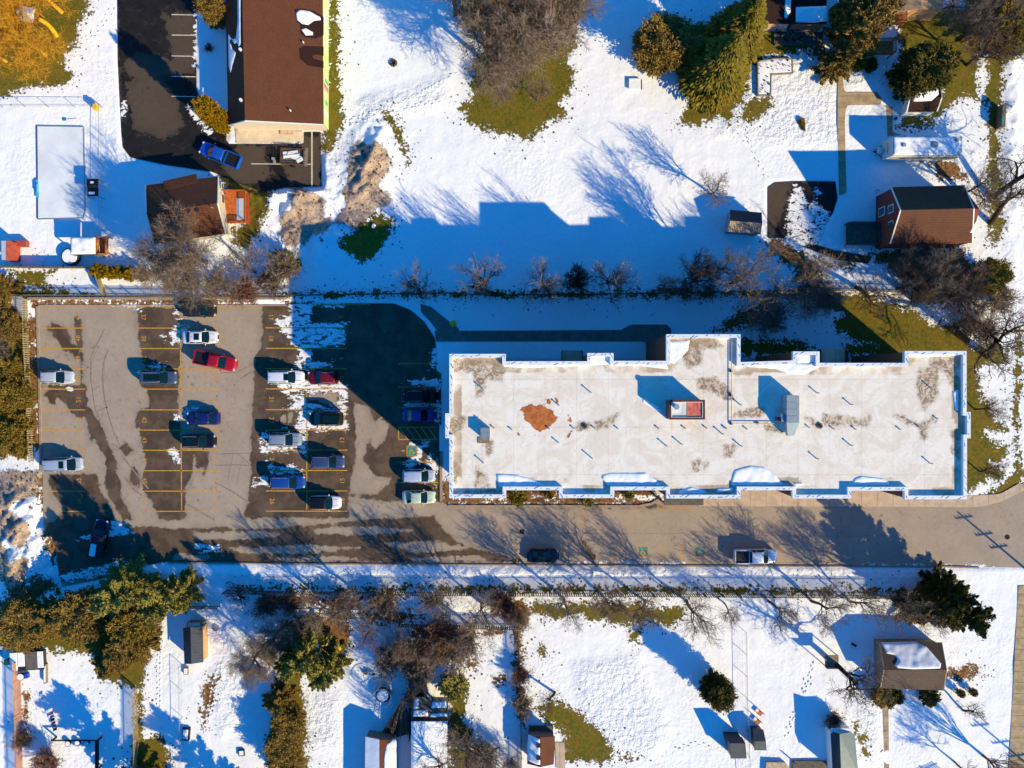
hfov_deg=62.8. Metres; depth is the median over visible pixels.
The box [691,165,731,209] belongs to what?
bare tree
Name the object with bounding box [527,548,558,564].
parked car
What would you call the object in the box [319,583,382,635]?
bare tree
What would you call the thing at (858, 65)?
evergreen shrub
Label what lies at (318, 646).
climbing frame
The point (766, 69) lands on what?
raised garden bed
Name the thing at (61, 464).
parked car
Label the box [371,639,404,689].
bare shrub
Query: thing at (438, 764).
bare tree
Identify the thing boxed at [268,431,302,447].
parked car
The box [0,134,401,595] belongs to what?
dirt crumbs
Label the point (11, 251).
red shed
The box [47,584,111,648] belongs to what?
conifer
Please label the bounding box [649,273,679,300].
bare tree
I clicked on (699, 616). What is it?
bare tree
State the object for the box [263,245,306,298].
bare shrub
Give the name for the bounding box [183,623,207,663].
wooden shed
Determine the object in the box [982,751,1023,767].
bare tree
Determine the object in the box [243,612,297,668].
bare tree
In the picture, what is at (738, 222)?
metal shed
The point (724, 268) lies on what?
bare tree
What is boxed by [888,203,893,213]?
window
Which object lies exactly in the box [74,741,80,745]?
planter pot
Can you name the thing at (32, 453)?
wooden fence
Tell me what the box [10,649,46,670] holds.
snow-covered shed
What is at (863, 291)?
bare tree
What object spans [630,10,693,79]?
conifer
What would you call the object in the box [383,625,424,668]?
bare tree
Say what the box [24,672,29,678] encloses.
storage box
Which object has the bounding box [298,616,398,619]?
wooden fence
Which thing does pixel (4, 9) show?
golden tree
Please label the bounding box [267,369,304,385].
parked car
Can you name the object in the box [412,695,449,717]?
pergola
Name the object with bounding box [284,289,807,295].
wooden fence
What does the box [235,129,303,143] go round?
patio
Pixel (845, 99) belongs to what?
footpath
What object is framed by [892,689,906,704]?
evergreen shrub
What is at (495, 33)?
bare tree
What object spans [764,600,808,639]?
bare tree
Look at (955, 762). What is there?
bare tree
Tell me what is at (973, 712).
bare tree
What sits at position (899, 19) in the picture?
side deck
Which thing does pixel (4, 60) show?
golden tree
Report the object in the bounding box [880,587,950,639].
bare tree
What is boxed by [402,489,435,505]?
parked car
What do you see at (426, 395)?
parked car
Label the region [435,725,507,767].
bare tree
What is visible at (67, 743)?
planter pot
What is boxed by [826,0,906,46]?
conifer
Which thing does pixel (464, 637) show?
bare tree
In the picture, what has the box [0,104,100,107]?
chain link fence
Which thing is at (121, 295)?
wooden fence
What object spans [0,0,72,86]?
golden tree
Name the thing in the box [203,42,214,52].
bare shrub
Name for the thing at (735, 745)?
gambrel shed
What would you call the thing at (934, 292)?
bare tree
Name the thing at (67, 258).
round pool
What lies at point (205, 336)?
parked car
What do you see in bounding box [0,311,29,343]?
conifer
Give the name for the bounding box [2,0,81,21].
golden tree
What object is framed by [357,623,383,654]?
bare tree
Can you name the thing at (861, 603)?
bare tree
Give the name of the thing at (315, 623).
bare tree
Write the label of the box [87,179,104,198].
black goal frame
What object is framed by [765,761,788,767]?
tan patio roof
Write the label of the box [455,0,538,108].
bare tree
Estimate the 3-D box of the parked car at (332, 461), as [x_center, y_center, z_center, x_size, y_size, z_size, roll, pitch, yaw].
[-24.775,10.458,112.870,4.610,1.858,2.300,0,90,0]
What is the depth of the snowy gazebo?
111.18 m
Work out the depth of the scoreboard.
112.47 m
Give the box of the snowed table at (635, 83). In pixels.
[629,78,641,89]
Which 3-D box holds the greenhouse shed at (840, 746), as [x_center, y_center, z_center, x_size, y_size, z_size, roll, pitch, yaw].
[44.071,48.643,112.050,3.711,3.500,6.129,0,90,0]
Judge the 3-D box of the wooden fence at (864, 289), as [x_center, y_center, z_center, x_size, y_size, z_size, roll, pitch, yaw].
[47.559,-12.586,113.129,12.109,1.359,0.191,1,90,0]
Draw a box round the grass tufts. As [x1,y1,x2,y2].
[1,0,1023,767]
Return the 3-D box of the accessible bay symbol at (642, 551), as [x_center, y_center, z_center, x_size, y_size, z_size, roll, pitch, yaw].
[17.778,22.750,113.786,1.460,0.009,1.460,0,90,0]
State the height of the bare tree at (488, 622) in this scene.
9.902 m
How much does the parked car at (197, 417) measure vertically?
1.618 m
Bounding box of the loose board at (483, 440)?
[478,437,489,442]
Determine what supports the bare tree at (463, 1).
on the ground
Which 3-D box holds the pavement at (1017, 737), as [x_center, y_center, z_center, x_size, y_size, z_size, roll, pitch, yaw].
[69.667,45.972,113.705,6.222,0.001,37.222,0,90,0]
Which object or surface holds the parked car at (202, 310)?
on the parking lot
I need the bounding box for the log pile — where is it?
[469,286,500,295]
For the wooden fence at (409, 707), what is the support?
on the ground
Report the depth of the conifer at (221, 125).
110.27 m
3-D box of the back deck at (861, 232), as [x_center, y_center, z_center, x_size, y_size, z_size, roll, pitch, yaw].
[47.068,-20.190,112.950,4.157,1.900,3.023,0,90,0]
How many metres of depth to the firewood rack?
112.70 m
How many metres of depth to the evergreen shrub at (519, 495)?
112.36 m
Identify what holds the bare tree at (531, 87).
on the ground
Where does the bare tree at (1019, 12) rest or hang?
on the ground
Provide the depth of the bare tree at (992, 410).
109.96 m
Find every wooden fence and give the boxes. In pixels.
[0,266,89,268]
[10,294,284,297]
[12,662,22,767]
[21,298,32,444]
[26,445,34,462]
[93,273,106,294]
[131,688,138,767]
[187,605,218,609]
[221,590,909,598]
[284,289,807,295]
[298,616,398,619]
[398,623,516,629]
[408,639,410,740]
[517,627,521,767]
[831,289,906,292]
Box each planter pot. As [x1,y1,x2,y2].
[65,741,71,746]
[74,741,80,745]
[83,741,89,746]
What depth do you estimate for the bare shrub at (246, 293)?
111.96 m
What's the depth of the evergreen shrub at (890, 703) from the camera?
112.18 m
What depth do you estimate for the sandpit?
113.43 m
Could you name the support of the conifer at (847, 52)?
on the ground
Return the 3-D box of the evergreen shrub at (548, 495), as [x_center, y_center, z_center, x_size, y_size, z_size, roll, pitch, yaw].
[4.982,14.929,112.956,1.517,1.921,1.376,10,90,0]
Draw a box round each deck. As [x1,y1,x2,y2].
[222,190,249,223]
[529,725,552,731]
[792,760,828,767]
[844,221,879,245]
[862,38,896,58]
[885,9,906,30]
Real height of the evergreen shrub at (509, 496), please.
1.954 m
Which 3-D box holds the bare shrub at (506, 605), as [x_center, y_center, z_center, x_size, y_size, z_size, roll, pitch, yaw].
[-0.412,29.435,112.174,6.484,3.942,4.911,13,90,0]
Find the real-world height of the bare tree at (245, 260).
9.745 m
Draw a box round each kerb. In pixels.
[27,297,286,299]
[36,306,41,470]
[167,562,979,568]
[440,451,659,507]
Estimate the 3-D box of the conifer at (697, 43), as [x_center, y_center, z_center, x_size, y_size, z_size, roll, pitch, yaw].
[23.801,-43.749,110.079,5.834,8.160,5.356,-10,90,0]
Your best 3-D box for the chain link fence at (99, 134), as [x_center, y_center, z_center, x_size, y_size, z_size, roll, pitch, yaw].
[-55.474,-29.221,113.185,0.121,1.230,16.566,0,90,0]
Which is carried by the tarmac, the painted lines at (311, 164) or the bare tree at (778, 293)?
the painted lines at (311, 164)
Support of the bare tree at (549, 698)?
on the ground
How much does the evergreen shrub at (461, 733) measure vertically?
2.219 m
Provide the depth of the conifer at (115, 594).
109.12 m
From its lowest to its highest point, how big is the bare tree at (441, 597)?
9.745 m
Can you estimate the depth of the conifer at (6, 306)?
111.31 m
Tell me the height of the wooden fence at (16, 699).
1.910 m
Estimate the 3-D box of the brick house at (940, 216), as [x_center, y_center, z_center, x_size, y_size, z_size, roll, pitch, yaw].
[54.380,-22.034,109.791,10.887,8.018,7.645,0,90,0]
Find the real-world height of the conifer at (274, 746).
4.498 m
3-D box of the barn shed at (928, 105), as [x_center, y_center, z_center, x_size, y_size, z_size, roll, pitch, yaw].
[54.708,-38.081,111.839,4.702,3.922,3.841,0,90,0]
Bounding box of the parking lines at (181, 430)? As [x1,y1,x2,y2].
[40,304,828,562]
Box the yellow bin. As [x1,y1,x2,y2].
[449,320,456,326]
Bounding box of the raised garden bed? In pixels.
[756,58,792,96]
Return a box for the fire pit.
[390,59,396,66]
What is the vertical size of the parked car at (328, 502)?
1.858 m
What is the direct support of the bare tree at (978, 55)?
on the ground
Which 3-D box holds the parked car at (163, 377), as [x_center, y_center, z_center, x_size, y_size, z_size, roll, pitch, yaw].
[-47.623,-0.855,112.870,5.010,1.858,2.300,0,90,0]
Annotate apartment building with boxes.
[439,334,970,504]
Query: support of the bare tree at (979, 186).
on the ground
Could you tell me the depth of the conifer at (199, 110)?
106.20 m
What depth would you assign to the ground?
113.77 m
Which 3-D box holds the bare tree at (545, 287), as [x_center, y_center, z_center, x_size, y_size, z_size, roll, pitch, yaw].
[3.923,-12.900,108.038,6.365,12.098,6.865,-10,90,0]
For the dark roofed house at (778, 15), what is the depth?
110.63 m
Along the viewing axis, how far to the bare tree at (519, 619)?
111.09 m
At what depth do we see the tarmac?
113.80 m
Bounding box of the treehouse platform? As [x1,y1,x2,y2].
[820,651,838,668]
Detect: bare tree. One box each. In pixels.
[120,231,202,305]
[139,200,224,293]
[143,242,216,309]
[202,261,243,308]
[217,231,272,283]
[220,581,250,612]
[225,629,279,694]
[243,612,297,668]
[259,633,284,667]
[291,612,322,640]
[295,590,350,639]
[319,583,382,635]
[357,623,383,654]
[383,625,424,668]
[394,257,436,302]
[405,665,435,697]
[412,575,463,623]
[416,635,455,673]
[417,741,468,767]
[421,0,480,16]
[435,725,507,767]
[447,0,518,36]
[450,251,504,303]
[450,613,485,668]
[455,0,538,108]
[458,587,503,654]
[462,0,562,98]
[490,0,581,74]
[492,76,515,108]
[499,750,522,767]
[504,604,533,635]
[510,0,572,40]
[519,256,566,309]
[524,72,553,105]
[525,0,615,60]
[531,585,585,635]
[535,689,560,716]
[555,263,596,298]
[586,582,631,622]
[587,258,641,314]
[618,582,668,633]
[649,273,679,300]
[668,245,727,304]
[678,589,727,648]
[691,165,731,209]
[702,242,754,283]
[708,240,788,326]
[713,602,743,633]
[751,270,815,316]
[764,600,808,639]
[783,249,851,327]
[799,275,848,320]
[809,576,857,638]
[828,652,893,719]
[846,270,899,318]
[849,586,898,634]
[879,247,944,312]
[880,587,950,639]
[895,241,934,267]
[911,241,989,320]
[928,0,982,27]
[939,259,1002,327]
[942,0,1023,50]
[953,757,978,767]
[954,700,987,726]
[955,289,1023,388]
[958,21,1023,72]
[960,158,1017,218]
[974,393,1012,424]
[976,155,1023,225]
[976,455,1010,479]
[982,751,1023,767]
[988,140,1023,200]
[997,0,1023,47]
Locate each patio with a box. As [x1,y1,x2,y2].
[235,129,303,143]
[774,29,824,45]
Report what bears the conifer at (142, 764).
on the ground
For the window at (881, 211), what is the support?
in the brick house at (940, 216)
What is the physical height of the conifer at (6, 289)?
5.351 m
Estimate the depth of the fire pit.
113.53 m
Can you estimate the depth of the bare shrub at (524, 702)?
112.34 m
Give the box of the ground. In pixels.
[0,0,1023,767]
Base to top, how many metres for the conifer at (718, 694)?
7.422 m
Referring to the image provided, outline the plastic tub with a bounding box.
[212,624,218,630]
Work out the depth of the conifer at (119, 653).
109.23 m
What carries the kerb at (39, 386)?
on the ground
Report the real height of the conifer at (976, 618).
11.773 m
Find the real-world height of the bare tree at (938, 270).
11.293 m
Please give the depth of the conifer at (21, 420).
110.75 m
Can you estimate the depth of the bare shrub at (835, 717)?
112.64 m
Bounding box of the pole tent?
[382,699,410,738]
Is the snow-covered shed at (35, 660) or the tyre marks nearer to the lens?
the snow-covered shed at (35, 660)
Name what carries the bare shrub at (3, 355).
on the ground
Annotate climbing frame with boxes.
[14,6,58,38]
[314,636,341,653]
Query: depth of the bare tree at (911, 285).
107.62 m
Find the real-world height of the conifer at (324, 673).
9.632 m
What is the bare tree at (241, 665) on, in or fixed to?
on the ground
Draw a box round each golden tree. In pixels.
[0,0,29,41]
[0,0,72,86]
[0,43,10,76]
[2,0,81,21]
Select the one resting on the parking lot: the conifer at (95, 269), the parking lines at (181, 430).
the parking lines at (181, 430)
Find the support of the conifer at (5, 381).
on the ground
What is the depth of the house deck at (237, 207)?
112.90 m
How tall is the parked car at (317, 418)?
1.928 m
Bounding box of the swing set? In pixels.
[51,736,101,767]
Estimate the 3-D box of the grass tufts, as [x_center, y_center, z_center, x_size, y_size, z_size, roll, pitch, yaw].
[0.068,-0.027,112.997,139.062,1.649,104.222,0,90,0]
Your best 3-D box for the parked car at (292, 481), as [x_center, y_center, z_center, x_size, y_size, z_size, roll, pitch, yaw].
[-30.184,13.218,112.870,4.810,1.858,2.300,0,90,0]
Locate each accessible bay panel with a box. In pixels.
[407,446,415,455]
[638,547,647,555]
[696,547,704,555]
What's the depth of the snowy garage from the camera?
111.12 m
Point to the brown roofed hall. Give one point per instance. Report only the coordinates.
(277, 65)
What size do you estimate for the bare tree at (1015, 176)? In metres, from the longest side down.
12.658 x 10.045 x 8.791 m
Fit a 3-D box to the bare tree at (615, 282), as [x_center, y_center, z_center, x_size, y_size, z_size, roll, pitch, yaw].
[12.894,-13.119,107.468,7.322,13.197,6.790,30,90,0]
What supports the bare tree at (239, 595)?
on the ground
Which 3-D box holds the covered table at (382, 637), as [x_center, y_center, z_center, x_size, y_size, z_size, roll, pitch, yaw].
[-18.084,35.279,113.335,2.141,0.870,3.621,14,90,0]
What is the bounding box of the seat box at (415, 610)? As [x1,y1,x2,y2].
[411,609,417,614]
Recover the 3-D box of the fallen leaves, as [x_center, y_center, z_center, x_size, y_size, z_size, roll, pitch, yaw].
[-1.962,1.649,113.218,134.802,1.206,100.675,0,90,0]
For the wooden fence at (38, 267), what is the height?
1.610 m
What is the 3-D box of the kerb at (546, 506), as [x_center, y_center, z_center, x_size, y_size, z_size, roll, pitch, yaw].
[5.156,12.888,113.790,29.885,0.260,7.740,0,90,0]
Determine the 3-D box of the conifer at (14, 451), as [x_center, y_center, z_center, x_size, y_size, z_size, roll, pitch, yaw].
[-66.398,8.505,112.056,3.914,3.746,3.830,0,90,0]
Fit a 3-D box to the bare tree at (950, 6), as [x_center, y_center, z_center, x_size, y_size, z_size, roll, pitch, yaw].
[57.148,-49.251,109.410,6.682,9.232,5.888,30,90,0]
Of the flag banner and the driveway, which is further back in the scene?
the driveway
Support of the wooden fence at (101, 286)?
on the ground
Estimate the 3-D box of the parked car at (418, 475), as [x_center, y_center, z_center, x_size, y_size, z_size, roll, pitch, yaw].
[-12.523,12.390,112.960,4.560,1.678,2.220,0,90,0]
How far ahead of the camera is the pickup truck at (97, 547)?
112.61 m
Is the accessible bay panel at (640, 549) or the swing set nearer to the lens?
the swing set
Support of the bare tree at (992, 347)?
on the ground
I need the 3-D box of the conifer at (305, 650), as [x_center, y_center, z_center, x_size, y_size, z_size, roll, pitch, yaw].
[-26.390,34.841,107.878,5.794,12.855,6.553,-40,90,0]
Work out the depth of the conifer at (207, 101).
106.71 m
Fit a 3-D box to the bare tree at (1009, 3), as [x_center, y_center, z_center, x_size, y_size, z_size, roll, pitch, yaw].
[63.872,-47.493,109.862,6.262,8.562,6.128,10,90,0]
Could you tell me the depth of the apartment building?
98.65 m
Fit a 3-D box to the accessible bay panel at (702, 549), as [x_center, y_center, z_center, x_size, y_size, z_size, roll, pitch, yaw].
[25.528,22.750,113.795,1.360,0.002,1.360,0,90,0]
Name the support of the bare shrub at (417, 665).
on the ground
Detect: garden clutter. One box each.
[778,31,793,40]
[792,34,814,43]
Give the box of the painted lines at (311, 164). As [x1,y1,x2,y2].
[172,14,312,185]
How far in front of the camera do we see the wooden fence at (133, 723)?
112.85 m
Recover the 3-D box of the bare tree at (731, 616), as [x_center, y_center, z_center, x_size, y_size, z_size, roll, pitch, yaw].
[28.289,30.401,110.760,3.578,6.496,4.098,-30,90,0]
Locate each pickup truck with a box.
[87,518,111,558]
[192,349,237,370]
[199,142,242,169]
[733,548,776,565]
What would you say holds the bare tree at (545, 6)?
on the ground
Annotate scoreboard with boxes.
[93,104,99,110]
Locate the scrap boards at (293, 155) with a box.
[283,150,302,162]
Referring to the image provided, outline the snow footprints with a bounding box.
[68,8,814,749]
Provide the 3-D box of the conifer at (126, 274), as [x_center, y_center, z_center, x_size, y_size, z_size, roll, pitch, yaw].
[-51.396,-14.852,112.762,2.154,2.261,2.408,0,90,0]
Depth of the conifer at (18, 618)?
109.82 m
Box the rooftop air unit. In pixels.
[775,395,798,435]
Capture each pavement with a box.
[699,484,1023,506]
[1009,586,1023,767]
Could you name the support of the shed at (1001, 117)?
on the ground
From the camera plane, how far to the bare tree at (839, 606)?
106.96 m
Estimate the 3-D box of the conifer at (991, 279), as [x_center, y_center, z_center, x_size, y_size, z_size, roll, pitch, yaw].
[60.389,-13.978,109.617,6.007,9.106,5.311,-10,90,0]
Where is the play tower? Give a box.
[95,236,112,256]
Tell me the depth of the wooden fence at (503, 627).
112.86 m
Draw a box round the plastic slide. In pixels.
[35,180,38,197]
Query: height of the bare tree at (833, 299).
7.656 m
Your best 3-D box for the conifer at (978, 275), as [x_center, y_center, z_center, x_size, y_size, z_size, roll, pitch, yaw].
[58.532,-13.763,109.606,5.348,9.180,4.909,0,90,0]
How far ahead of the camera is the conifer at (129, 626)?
107.68 m
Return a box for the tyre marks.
[90,329,775,535]
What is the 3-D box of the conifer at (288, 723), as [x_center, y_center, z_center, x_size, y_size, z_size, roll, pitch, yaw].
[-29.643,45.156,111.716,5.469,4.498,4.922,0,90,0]
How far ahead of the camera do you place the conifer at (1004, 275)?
108.13 m
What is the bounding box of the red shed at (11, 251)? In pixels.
[1,241,20,261]
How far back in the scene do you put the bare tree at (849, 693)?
106.77 m
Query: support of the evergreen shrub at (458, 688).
on the ground
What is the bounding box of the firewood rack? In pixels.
[187,620,205,626]
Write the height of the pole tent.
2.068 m
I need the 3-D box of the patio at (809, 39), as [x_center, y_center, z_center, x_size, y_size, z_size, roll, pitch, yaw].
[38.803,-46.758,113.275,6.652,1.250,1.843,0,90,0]
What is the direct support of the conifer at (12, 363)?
on the ground
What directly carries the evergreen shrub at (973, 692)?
on the ground
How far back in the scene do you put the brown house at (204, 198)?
109.61 m
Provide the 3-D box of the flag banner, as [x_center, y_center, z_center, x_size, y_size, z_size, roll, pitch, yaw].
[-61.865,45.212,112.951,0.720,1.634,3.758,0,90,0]
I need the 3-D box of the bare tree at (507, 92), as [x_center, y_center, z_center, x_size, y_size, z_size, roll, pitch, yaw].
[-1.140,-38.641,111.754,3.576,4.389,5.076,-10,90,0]
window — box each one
[878,206,884,217]
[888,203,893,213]
[888,220,892,228]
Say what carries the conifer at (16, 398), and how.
on the ground
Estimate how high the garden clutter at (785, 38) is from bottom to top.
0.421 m
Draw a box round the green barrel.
[4,658,9,664]
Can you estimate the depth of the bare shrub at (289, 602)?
112.33 m
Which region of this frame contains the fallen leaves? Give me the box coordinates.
[1,25,994,758]
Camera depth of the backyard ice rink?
113.67 m
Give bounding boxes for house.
[145,174,230,244]
[365,730,396,767]
[764,0,790,31]
[874,639,946,690]
[875,185,978,247]
[895,0,942,20]
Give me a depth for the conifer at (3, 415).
110.64 m
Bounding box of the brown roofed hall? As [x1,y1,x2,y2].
[225,0,328,134]
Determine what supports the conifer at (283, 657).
on the ground
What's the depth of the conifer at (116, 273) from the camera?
112.30 m
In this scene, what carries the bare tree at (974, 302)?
on the ground
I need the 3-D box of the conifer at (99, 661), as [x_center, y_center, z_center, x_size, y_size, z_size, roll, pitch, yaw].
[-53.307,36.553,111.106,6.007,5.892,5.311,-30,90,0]
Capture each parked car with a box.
[40,369,75,385]
[42,456,84,472]
[139,369,177,385]
[182,329,218,344]
[182,433,216,449]
[183,303,216,317]
[186,410,220,426]
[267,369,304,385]
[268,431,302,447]
[270,474,305,490]
[307,369,338,385]
[309,410,343,427]
[309,494,341,510]
[311,453,345,469]
[402,407,436,423]
[402,468,435,483]
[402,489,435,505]
[405,388,438,404]
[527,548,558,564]
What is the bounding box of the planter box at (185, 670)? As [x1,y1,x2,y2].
[183,667,188,674]
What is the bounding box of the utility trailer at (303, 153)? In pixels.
[280,147,307,167]
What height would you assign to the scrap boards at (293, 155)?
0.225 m
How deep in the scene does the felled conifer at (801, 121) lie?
113.48 m
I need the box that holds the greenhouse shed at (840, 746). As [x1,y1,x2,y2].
[824,724,857,767]
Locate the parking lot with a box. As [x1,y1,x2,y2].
[38,304,1023,586]
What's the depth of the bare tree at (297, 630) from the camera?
110.63 m
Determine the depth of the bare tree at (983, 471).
110.29 m
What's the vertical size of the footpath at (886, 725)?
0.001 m
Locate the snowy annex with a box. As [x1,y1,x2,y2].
[787,0,827,30]
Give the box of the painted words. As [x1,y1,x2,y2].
[657,507,691,509]
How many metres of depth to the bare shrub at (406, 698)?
112.07 m
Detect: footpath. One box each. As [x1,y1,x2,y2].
[421,304,458,330]
[434,324,670,342]
[555,742,564,767]
[837,76,881,194]
[883,706,888,767]
[886,105,899,135]
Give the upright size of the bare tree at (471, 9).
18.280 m
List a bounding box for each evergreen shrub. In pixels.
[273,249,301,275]
[437,671,469,702]
[450,723,473,749]
[506,490,515,499]
[508,490,528,506]
[543,490,553,498]
[580,498,594,506]
[624,490,634,499]
[850,56,866,72]
[865,56,878,73]
[868,683,897,709]
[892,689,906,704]
[916,690,941,708]
[955,688,966,697]
[968,687,978,696]
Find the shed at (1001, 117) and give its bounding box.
[996,104,1006,129]
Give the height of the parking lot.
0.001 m
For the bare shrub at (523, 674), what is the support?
on the ground
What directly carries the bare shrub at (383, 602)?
on the ground
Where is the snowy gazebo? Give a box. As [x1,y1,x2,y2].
[70,237,103,256]
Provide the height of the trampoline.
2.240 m
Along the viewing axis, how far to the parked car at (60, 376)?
112.52 m
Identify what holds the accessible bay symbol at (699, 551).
on the accessible bay panel at (702, 549)
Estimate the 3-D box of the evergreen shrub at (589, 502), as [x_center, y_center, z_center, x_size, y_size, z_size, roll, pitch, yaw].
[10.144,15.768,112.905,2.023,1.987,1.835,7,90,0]
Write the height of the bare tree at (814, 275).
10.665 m
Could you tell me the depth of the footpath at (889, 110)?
113.71 m
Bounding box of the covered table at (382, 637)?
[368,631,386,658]
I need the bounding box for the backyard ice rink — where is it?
[37,126,85,219]
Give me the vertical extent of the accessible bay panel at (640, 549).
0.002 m
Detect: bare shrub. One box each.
[0,332,15,359]
[3,726,37,751]
[22,742,65,767]
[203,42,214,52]
[220,273,266,308]
[243,588,283,620]
[252,264,287,301]
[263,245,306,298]
[279,591,303,620]
[324,591,360,634]
[364,584,404,631]
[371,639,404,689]
[391,635,435,696]
[399,681,433,719]
[414,608,464,652]
[436,628,481,683]
[462,731,506,767]
[484,585,527,623]
[507,662,533,688]
[510,689,536,724]
[744,293,796,342]
[821,710,846,728]
[946,310,981,342]
[971,313,1003,358]
[974,283,1023,318]
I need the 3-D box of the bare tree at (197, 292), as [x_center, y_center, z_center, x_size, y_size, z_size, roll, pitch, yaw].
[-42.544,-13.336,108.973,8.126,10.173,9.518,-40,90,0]
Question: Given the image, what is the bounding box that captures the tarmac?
[117,0,321,191]
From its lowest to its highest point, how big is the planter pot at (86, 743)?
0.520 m
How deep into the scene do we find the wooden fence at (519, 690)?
112.56 m
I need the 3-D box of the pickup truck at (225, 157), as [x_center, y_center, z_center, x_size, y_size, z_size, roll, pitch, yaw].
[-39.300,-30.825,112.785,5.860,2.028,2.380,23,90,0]
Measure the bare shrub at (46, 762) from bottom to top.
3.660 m
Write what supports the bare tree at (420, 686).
on the ground
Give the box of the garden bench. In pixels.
[12,241,28,246]
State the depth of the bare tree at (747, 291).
103.48 m
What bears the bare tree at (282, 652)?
on the ground
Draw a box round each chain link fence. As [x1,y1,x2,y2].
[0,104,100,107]
[98,106,102,228]
[179,666,181,763]
[744,636,750,767]
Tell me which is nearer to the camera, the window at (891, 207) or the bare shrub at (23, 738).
the window at (891, 207)
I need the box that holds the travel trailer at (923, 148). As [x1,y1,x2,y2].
[873,136,961,161]
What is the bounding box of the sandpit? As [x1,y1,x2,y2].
[182,727,190,740]
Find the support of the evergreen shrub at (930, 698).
on the ground
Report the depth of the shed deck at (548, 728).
113.50 m
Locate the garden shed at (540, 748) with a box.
[527,730,554,766]
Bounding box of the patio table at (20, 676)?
[17,673,24,680]
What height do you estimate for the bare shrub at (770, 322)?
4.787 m
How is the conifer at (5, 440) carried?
on the ground
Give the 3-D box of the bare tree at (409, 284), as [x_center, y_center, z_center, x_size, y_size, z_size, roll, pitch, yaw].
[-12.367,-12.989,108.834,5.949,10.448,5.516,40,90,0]
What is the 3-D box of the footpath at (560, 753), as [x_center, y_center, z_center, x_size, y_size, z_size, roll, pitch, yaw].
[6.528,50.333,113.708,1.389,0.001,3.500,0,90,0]
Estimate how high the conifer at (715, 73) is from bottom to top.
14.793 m
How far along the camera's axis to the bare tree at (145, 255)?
106.60 m
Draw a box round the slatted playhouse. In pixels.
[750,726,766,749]
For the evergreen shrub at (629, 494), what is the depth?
112.47 m
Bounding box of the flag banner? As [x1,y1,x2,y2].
[47,708,56,730]
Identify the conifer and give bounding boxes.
[0,273,24,302]
[0,296,17,318]
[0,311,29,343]
[0,351,33,381]
[0,372,22,389]
[0,375,37,413]
[0,400,34,421]
[0,411,34,436]
[0,425,29,459]
[0,591,48,655]
[4,434,35,460]
[29,586,69,641]
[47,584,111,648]
[86,551,168,622]
[88,262,103,279]
[90,636,127,681]
[99,264,113,280]
[102,630,162,669]
[105,604,164,646]
[108,264,124,279]
[119,755,164,767]
[121,265,135,282]
[133,267,150,282]
[135,564,205,625]
[190,99,227,133]
[192,0,225,30]
[196,94,232,127]
[210,113,230,134]
[261,678,300,717]
[261,729,302,763]
[264,748,306,767]
[268,702,309,742]
[273,638,298,680]
[278,619,338,682]
[307,641,353,691]
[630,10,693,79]
[673,35,705,77]
[676,31,752,116]
[698,668,738,714]
[703,0,768,66]
[797,118,805,130]
[809,37,863,85]
[817,0,889,82]
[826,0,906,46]
[885,37,959,105]
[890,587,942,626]
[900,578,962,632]
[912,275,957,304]
[918,560,981,612]
[929,594,995,640]
[935,265,981,298]
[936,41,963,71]
[943,259,998,293]
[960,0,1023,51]
[971,256,1015,295]
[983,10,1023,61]
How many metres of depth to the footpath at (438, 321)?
113.70 m
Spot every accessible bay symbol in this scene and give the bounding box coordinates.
[638,546,647,556]
[695,546,705,556]
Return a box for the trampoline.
[372,684,392,707]
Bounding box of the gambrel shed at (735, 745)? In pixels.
[723,732,746,758]
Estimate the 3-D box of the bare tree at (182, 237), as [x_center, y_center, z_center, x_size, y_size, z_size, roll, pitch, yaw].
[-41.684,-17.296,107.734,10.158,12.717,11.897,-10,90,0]
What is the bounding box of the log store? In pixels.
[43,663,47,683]
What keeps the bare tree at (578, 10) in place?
on the ground
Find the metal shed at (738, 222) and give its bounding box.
[724,210,761,235]
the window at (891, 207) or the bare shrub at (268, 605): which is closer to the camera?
the window at (891, 207)
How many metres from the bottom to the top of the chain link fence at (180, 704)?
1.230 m
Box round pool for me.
[61,248,80,265]
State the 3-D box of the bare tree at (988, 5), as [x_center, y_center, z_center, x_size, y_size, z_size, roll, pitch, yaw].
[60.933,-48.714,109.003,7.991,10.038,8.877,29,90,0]
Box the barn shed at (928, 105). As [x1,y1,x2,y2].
[900,89,942,115]
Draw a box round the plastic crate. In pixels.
[238,749,244,755]
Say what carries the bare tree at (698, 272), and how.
on the ground
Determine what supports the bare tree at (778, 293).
on the ground
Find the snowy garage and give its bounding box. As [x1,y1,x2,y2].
[411,718,447,767]
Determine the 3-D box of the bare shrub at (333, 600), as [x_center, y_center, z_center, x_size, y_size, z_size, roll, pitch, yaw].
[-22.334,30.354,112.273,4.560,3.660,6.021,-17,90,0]
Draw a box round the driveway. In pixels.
[768,181,871,263]
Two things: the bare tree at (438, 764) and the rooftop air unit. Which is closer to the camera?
the rooftop air unit

